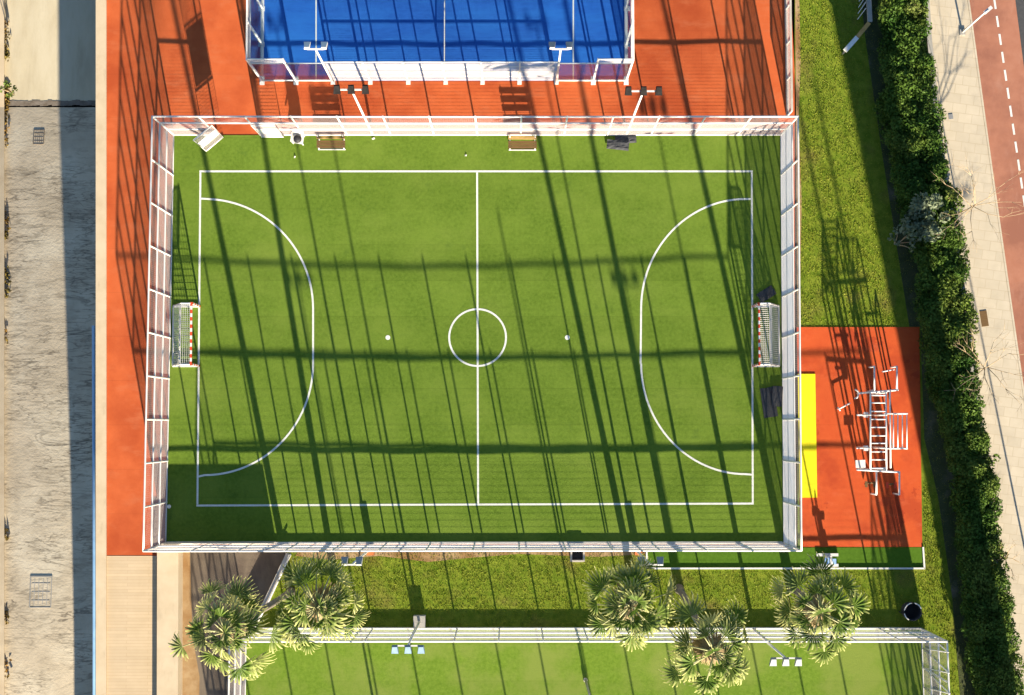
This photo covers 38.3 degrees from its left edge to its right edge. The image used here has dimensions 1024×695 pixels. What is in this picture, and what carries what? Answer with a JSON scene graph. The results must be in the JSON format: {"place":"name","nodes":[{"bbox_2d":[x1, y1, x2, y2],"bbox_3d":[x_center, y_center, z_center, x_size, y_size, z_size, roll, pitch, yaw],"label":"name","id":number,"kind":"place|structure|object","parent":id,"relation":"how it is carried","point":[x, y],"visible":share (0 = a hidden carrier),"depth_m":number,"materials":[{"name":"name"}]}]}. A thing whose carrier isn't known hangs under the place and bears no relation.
{"place":"outdoors","nodes":[
{"label":"outdoors","id":0,"kind":"place"},
{"bbox_2d":[4,107,95,694],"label":"concrete pavement","id":1,"kind":"structure","parent":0,"point":[50,249],"depth_m":85.26,"materials":[{"name":"concrete"}]},
{"bbox_2d":[0,0,3,694],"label":"bank wall","id":2,"kind":"structure","parent":1,"relation":"on","point":[1,351],"depth_m":85.42,"materials":[{"name":"grey concrete"}]},
{"bbox_2d":[4,21,11,677],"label":"weeds","id":3,"kind":"object","parent":1,"relation":"on","point":[6,99],"visible":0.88,"depth_m":87.15,"materials":[{"name":"green plant"}]},
{"bbox_2d":[0,80,17,97],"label":"shrub","id":4,"kind":"object","parent":1,"relation":"on","point":[11,94],"visible":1,"depth_m":86.23,"materials":[{"name":"green plant"}]},
{"bbox_2d":[33,130,44,144],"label":"manhole cover","id":5,"kind":"object","parent":1,"relation":"on","point":[38,137],"visible":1,"depth_m":88.17,"materials":[{"name":"grey metal"}]},
{"bbox_2d":[29,576,52,607],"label":"manhole cover","id":6,"kind":"object","parent":1,"relation":"on","point":[40,590],"visible":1,"depth_m":83.50,"materials":[{"name":"concrete"}]},
{"bbox_2d":[96,0,106,694],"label":"retaining wall","id":7,"kind":"structure","parent":1,"relation":"on","point":[101,347],"depth_m":79.97,"materials":[{"name":"concrete"}]},
{"bbox_2d":[92,325,95,694],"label":"pipe","id":8,"kind":"object","parent":7,"relation":"attached to","point":[93,511],"visible":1,"depth_m":79.51,"materials":[{"name":"metal"}]},
{"bbox_2d":[4,0,95,100],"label":"riverbed","id":9,"kind":"structure","parent":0,"point":[52,47],"depth_m":88.81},
{"bbox_2d":[7,100,95,105],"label":"riverbed joint","id":10,"kind":"object","parent":9,"relation":"on","point":[51,102],"visible":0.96,"depth_m":88.57,"materials":[{"name":"grey concrete"}]},
{"bbox_2d":[9,105,95,106],"label":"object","id":11,"kind":"structure","parent":0,"point":[37,105],"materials":[{"name":"grey concrete"}]},
{"bbox_2d":[107,556,156,694],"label":"walkway","id":12,"kind":"structure","parent":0,"point":[131,625],"depth_m":79.31,"materials":[{"name":"wood"}]},
{"bbox_2d":[182,547,199,694],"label":"dirt path","id":13,"kind":"structure","parent":0,"point":[190,681],"depth_m":79.56,"materials":[{"name":"brown soil"}]},
{"bbox_2d":[190,547,286,694],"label":"ramp","id":14,"kind":"structure","parent":0,"point":[261,569],"depth_m":79.75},
{"bbox_2d":[157,547,182,694],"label":"wall","id":15,"kind":"structure","parent":14,"relation":"on","point":[169,610],"depth_m":78.58,"materials":[{"name":"beige concrete"}]},
{"bbox_2d":[254,553,290,624],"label":"parapet","id":16,"kind":"structure","parent":14,"relation":"on","point":[274,584],"depth_m":79.02,"materials":[{"name":"white concrete"}]},
{"bbox_2d":[264,0,624,78],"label":"padel floor","id":17,"kind":"structure","parent":0,"point":[413,30],"depth_m":81.00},
{"bbox_2d":[246,0,633,84],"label":"padel enclosure","id":18,"kind":"object","parent":17,"relation":"on","point":[297,72],"visible":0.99,"depth_m":78.55,"materials":[{"name":"white metal"}]},
{"bbox_2d":[443,0,444,74],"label":"padel net","id":19,"kind":"object","parent":17,"relation":"on","point":[444,31],"visible":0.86,"depth_m":80.08,"materials":[{"name":"white fabric"}]},
{"bbox_2d":[315,0,573,62],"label":"padel lines","id":20,"kind":"object","parent":17,"relation":"on","point":[316,30],"visible":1,"depth_m":81.00,"materials":[{"name":"white paint"}]},
{"bbox_2d":[107,0,797,555],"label":"red floor","id":21,"kind":"structure","parent":0,"point":[691,56],"depth_m":80.82,"materials":[{"name":"rubber"}]},
{"bbox_2d":[304,42,333,82],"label":"floodlight mast","id":22,"kind":"object","parent":21,"relation":"on","point":[308,44],"visible":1,"depth_m":73.65,"materials":[{"name":"white metal"}]},
{"bbox_2d":[333,85,372,134],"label":"floodlight mast","id":23,"kind":"object","parent":21,"relation":"on","point":[352,90],"visible":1,"depth_m":70.00,"materials":[{"name":"white metal"}]},
{"bbox_2d":[549,42,572,83],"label":"floodlight mast","id":24,"kind":"object","parent":21,"relation":"on","point":[552,45],"visible":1,"depth_m":73.65,"materials":[{"name":"white metal"}]},
{"bbox_2d":[625,86,661,134],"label":"floodlight mast","id":25,"kind":"object","parent":21,"relation":"on","point":[643,90],"visible":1,"depth_m":70.32,"materials":[{"name":"white metal"}]},
{"bbox_2d":[784,0,792,114],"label":"boundary fence","id":26,"kind":"object","parent":21,"relation":"on","point":[788,39],"visible":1,"depth_m":80.28,"materials":[{"name":"white metal"}]},
{"bbox_2d":[166,135,782,542],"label":"football turf","id":27,"kind":"structure","parent":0,"point":[394,417],"depth_m":80.11,"materials":[{"name":"green plastic"}]},
{"bbox_2d":[172,302,200,366],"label":"football goal","id":28,"kind":"object","parent":27,"relation":"on","point":[190,305],"visible":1,"depth_m":78.94,"materials":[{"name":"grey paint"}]},
{"bbox_2d":[290,130,304,144],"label":"plastic chair","id":29,"kind":"object","parent":27,"relation":"on","point":[298,133],"visible":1,"depth_m":80.17,"materials":[{"name":"white plastic"}]},
{"bbox_2d":[293,135,301,142],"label":"black bag","id":30,"kind":"object","parent":29,"relation":"on","point":[297,138],"visible":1,"depth_m":79.97,"materials":[{"name":"black plastic"}]},
{"bbox_2d":[316,135,345,149],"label":"wooden bench","id":31,"kind":"object","parent":27,"relation":"on","point":[330,143],"visible":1,"depth_m":80.20,"materials":[{"name":"brown wood"}]},
{"bbox_2d":[142,115,802,551],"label":"perimeter fence","id":32,"kind":"object","parent":27,"relation":"on","point":[208,133],"visible":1,"depth_m":77.87,"materials":[{"name":"white metal"}]},
{"bbox_2d":[196,170,753,505],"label":"field lines","id":33,"kind":"object","parent":27,"relation":"on","point":[387,337],"visible":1,"depth_m":80.11,"materials":[{"name":"white paint"}]},
{"bbox_2d":[508,136,536,150],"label":"wooden bench","id":34,"kind":"object","parent":27,"relation":"on","point":[522,144],"visible":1,"depth_m":80.19,"materials":[{"name":"brown wood"}]},
{"bbox_2d":[615,135,636,142],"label":"rubber mat","id":35,"kind":"object","parent":27,"relation":"on","point":[631,138],"visible":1,"depth_m":80.59,"materials":[{"name":"black rubber"}]},
{"bbox_2d":[607,139,628,150],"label":"rubber mat","id":36,"kind":"object","parent":35,"relation":"on","point":[617,145],"visible":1,"depth_m":80.47,"materials":[{"name":"black rubber"}]},
{"bbox_2d":[752,302,779,366],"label":"football goal","id":37,"kind":"object","parent":27,"relation":"on","point":[770,315],"visible":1,"depth_m":78.72,"materials":[{"name":"white metal"}]},
{"bbox_2d":[756,285,775,301],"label":"rubber mat","id":38,"kind":"object","parent":27,"relation":"on","point":[767,293],"visible":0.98,"depth_m":80.15,"materials":[{"name":"black rubber"}]},
{"bbox_2d":[760,387,777,417],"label":"rubber mat","id":39,"kind":"object","parent":27,"relation":"on","point":[769,410],"visible":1,"depth_m":79.84,"materials":[{"name":"black rubber"}]},
{"bbox_2d":[771,386,782,406],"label":"rubber mat","id":40,"kind":"object","parent":39,"relation":"on","point":[777,393],"visible":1,"depth_m":79.75,"materials":[{"name":"black rubber"}]},
{"bbox_2d":[246,630,922,694],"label":"turf","id":41,"kind":"structure","parent":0,"point":[539,668],"depth_m":79.18,"materials":[{"name":"green plant"}]},
{"bbox_2d":[583,678,590,694],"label":"tall pole","id":42,"kind":"object","parent":41,"relation":"on","point":[586,683],"visible":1,"depth_m":77.06,"materials":[{"name":"grey metal"}]},
{"bbox_2d":[228,627,949,694],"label":"fence","id":43,"kind":"object","parent":41,"relation":"on","point":[882,631],"visible":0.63,"depth_m":77.12,"materials":[{"name":"white metal"}]},
{"bbox_2d":[757,635,801,665],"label":"floodlight mast","id":44,"kind":"object","parent":41,"relation":"on","point":[785,661],"visible":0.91,"depth_m":70.28,"materials":[{"name":"white metal"}]},
{"bbox_2d":[257,0,968,694],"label":"lawn","id":45,"kind":"structure","parent":0,"point":[381,584],"depth_m":79.51,"materials":[{"name":"plant"}]},
{"bbox_2d":[168,576,295,684],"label":"palm tree","id":46,"kind":"object","parent":45,"relation":"on","point":[234,629],"visible":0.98,"depth_m":66.42,"materials":[{"name":"green plant"}]},
{"bbox_2d":[275,552,369,654],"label":"palm tree","id":47,"kind":"object","parent":45,"relation":"on","point":[322,607],"visible":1,"depth_m":66.51,"materials":[{"name":"green plant"}]},
{"bbox_2d":[341,552,374,565],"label":"floodlight mast","id":48,"kind":"object","parent":45,"relation":"on","point":[357,561],"visible":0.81,"depth_m":70.52,"materials":[{"name":"white metal"}]},
{"bbox_2d":[391,615,425,653],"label":"floodlight mast","id":49,"kind":"object","parent":45,"relation":"on","point":[419,621],"visible":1,"depth_m":70.88,"materials":[{"name":"white metal"}]},
{"bbox_2d":[295,552,645,561],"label":"dry strip","id":50,"kind":"object","parent":45,"relation":"on","point":[440,556],"visible":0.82,"depth_m":79.52,"materials":[{"name":"brown soil"}]},
{"bbox_2d":[570,552,584,561],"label":"framed pit","id":51,"kind":"object","parent":45,"relation":"on","point":[577,556],"visible":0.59,"depth_m":79.39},
{"bbox_2d":[582,553,675,651],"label":"palm tree","id":52,"kind":"object","parent":45,"relation":"on","point":[631,602],"visible":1,"depth_m":66.33,"materials":[{"name":"green plant"}]},
{"bbox_2d":[634,552,663,565],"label":"floodlight mast","id":53,"kind":"object","parent":45,"relation":"on","point":[660,560],"visible":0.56,"depth_m":70.53,"materials":[{"name":"white metal"}]},
{"bbox_2d":[658,584,749,694],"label":"palm tree","id":54,"kind":"object","parent":45,"relation":"on","point":[713,649],"visible":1,"depth_m":66.46,"materials":[{"name":"green plant"}]},
{"bbox_2d":[795,0,801,326],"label":"dry strip","id":55,"kind":"object","parent":45,"relation":"on","point":[797,29],"visible":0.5,"depth_m":80.84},
{"bbox_2d":[769,552,870,666],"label":"palm tree","id":56,"kind":"object","parent":45,"relation":"on","point":[814,609],"visible":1,"depth_m":66.39,"materials":[{"name":"green plant"}]},
{"bbox_2d":[842,0,871,54],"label":"rail barrier","id":57,"kind":"object","parent":45,"relation":"on","point":[868,3],"visible":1,"depth_m":79.95,"materials":[{"name":"white metal"}]},
{"bbox_2d":[899,602,922,620],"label":"litter bin","id":58,"kind":"object","parent":45,"relation":"on","point":[911,611],"visible":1,"depth_m":79.02,"materials":[{"name":"black metal"}]},
{"bbox_2d":[463,0,794,546],"bbox_3d":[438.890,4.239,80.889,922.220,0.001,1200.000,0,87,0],"label":"ground","id":59,"kind":"structure","parent":0,"point":[793,15],"depth_m":80.54,"materials":[{"name":"soil"}]},
{"bbox_2d":[648,547,922,567],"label":"turf strip","id":60,"kind":"object","parent":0,"point":[879,557],"visible":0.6,"depth_m":79.48,"materials":[{"name":"green plant"}]},
{"bbox_2d":[646,547,924,568],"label":"kerb","id":61,"kind":"structure","parent":60,"relation":"on","point":[799,568],"depth_m":79.38,"materials":[{"name":"grey paint"}]},
{"bbox_2d":[816,553,837,566],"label":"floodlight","id":62,"kind":"object","parent":60,"relation":"on","point":[829,557],"visible":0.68,"depth_m":79.32,"materials":[{"name":"white metal"}]},
{"bbox_2d":[797,327,921,546],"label":"workout floor","id":63,"kind":"structure","parent":0,"point":[845,508],"depth_m":79.81,"materials":[{"name":"orange rubber"}]},
{"bbox_2d":[798,374,816,497],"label":"yellow mat","id":64,"kind":"object","parent":63,"relation":"on","point":[808,434],"visible":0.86,"depth_m":79.78,"materials":[{"name":"yellow rubber"}]},
{"bbox_2d":[855,460,865,467],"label":"info board","id":65,"kind":"object","parent":63,"relation":"on","point":[860,463],"visible":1,"depth_m":78.98,"materials":[{"name":"grey paint"}]},
{"bbox_2d":[864,481,874,486],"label":"stepper","id":66,"kind":"object","parent":63,"relation":"on","point":[866,483],"visible":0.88,"depth_m":79.44,"materials":[{"name":"brown metal"}]},
{"bbox_2d":[854,366,907,494],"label":"workout frame","id":67,"kind":"object","parent":63,"relation":"on","point":[866,448],"visible":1,"depth_m":77.60,"materials":[{"name":"white metal"}]},
{"bbox_2d":[885,482,896,487],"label":"stepper","id":68,"kind":"object","parent":63,"relation":"on","point":[887,484],"visible":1,"depth_m":79.44,"materials":[{"name":"brown paint"}]},
{"bbox_2d":[862,0,975,694],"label":"hedge soil","id":69,"kind":"structure","parent":0,"point":[932,438],"depth_m":79.89,"materials":[{"name":"brown soil"}]},
{"bbox_2d":[887,225,917,251],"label":"shrub","id":70,"kind":"object","parent":69,"relation":"on","point":[898,242],"visible":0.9,"depth_m":79.15,"materials":[{"name":"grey plant"}]},
{"bbox_2d":[903,0,928,25],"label":"shrub","id":71,"kind":"object","parent":69,"relation":"on","point":[910,3],"visible":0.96,"depth_m":79.22,"materials":[{"name":"green plant"}]},
{"bbox_2d":[898,192,949,242],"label":"shrub","id":72,"kind":"object","parent":69,"relation":"on","point":[921,206],"visible":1,"depth_m":78.11,"materials":[{"name":"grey plant"}]},
{"bbox_2d":[872,0,1023,694],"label":"hedge","id":73,"kind":"object","parent":69,"relation":"on","point":[945,309],"visible":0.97,"depth_m":78.48,"materials":[{"name":"green plant"}]},
{"bbox_2d":[942,187,965,216],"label":"shrub","id":74,"kind":"object","parent":69,"relation":"on","point":[953,193],"visible":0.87,"depth_m":78.61,"materials":[{"name":"green plant"}]},
{"bbox_2d":[950,263,967,287],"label":"shrub","id":75,"kind":"object","parent":69,"relation":"on","point":[965,264],"visible":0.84,"depth_m":78.81,"materials":[{"name":"green plant"}]},
{"bbox_2d":[959,326,978,349],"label":"shrub","id":76,"kind":"object","parent":69,"relation":"on","point":[975,331],"visible":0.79,"depth_m":78.67,"materials":[{"name":"green plant"}]},
{"bbox_2d":[977,452,1000,466],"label":"shrub","id":77,"kind":"object","parent":69,"relation":"on","point":[990,460],"visible":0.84,"depth_m":78.24,"materials":[{"name":"green plant"}]},
{"bbox_2d":[994,551,1008,565],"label":"shrub","id":78,"kind":"object","parent":69,"relation":"on","point":[1004,553],"visible":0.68,"depth_m":78.34,"materials":[{"name":"green plant"}]},
{"bbox_2d":[918,0,1023,694],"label":"sidewalk","id":79,"kind":"structure","parent":0,"point":[959,99],"depth_m":80.27,"materials":[{"name":"beige concrete"}]},
{"bbox_2d":[925,0,1016,694],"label":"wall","id":80,"kind":"structure","parent":79,"relation":"on","point":[929,44],"depth_m":80.52,"materials":[{"name":"concrete"}]},
{"bbox_2d":[959,6,992,34],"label":"street lamp","id":81,"kind":"object","parent":79,"relation":"on","point":[962,31],"visible":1,"depth_m":78.85,"materials":[{"name":"white metal"}]},
{"bbox_2d":[932,154,1023,250],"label":"bare sapling","id":82,"kind":"object","parent":79,"relation":"on","point":[971,205],"visible":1,"depth_m":77.82,"materials":[{"name":"wood"}]},
{"bbox_2d":[979,310,988,326],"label":"drain cover","id":83,"kind":"object","parent":79,"relation":"on","point":[984,318],"visible":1,"depth_m":80.11,"materials":[{"name":"brown metal"}]},
{"bbox_2d":[945,319,1023,413],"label":"bare sapling","id":84,"kind":"object","parent":79,"relation":"on","point":[988,367],"visible":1,"depth_m":77.43,"materials":[{"name":"brown wood"}]},
{"bbox_2d":[991,540,1022,580],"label":"bare sapling","id":85,"kind":"object","parent":79,"relation":"on","point":[1009,558],"visible":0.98,"depth_m":77.95,"materials":[{"name":"brown wood"}]},
{"bbox_2d":[970,0,1023,383],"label":"bike lane","id":86,"kind":"structure","parent":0,"point":[1000,121],"depth_m":80.74,"materials":[{"name":"red asphalt"}]},
{"bbox_2d":[968,0,1023,397],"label":"kerb","id":87,"kind":"structure","parent":86,"relation":"on","point":[991,167],"depth_m":80.46,"materials":[{"name":"grey concrete"}]},
{"bbox_2d":[993,0,1023,202],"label":"lane dashes","id":88,"kind":"object","parent":86,"relation":"on","point":[1003,61],"visible":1,"depth_m":80.79,"materials":[{"name":"white paint"}]},
{"bbox_2d":[1015,0,1023,63],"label":"road","id":89,"kind":"structure","parent":0,"point":[1020,8],"depth_m":81.05,"materials":[{"name":"asphalt"}]}
]}

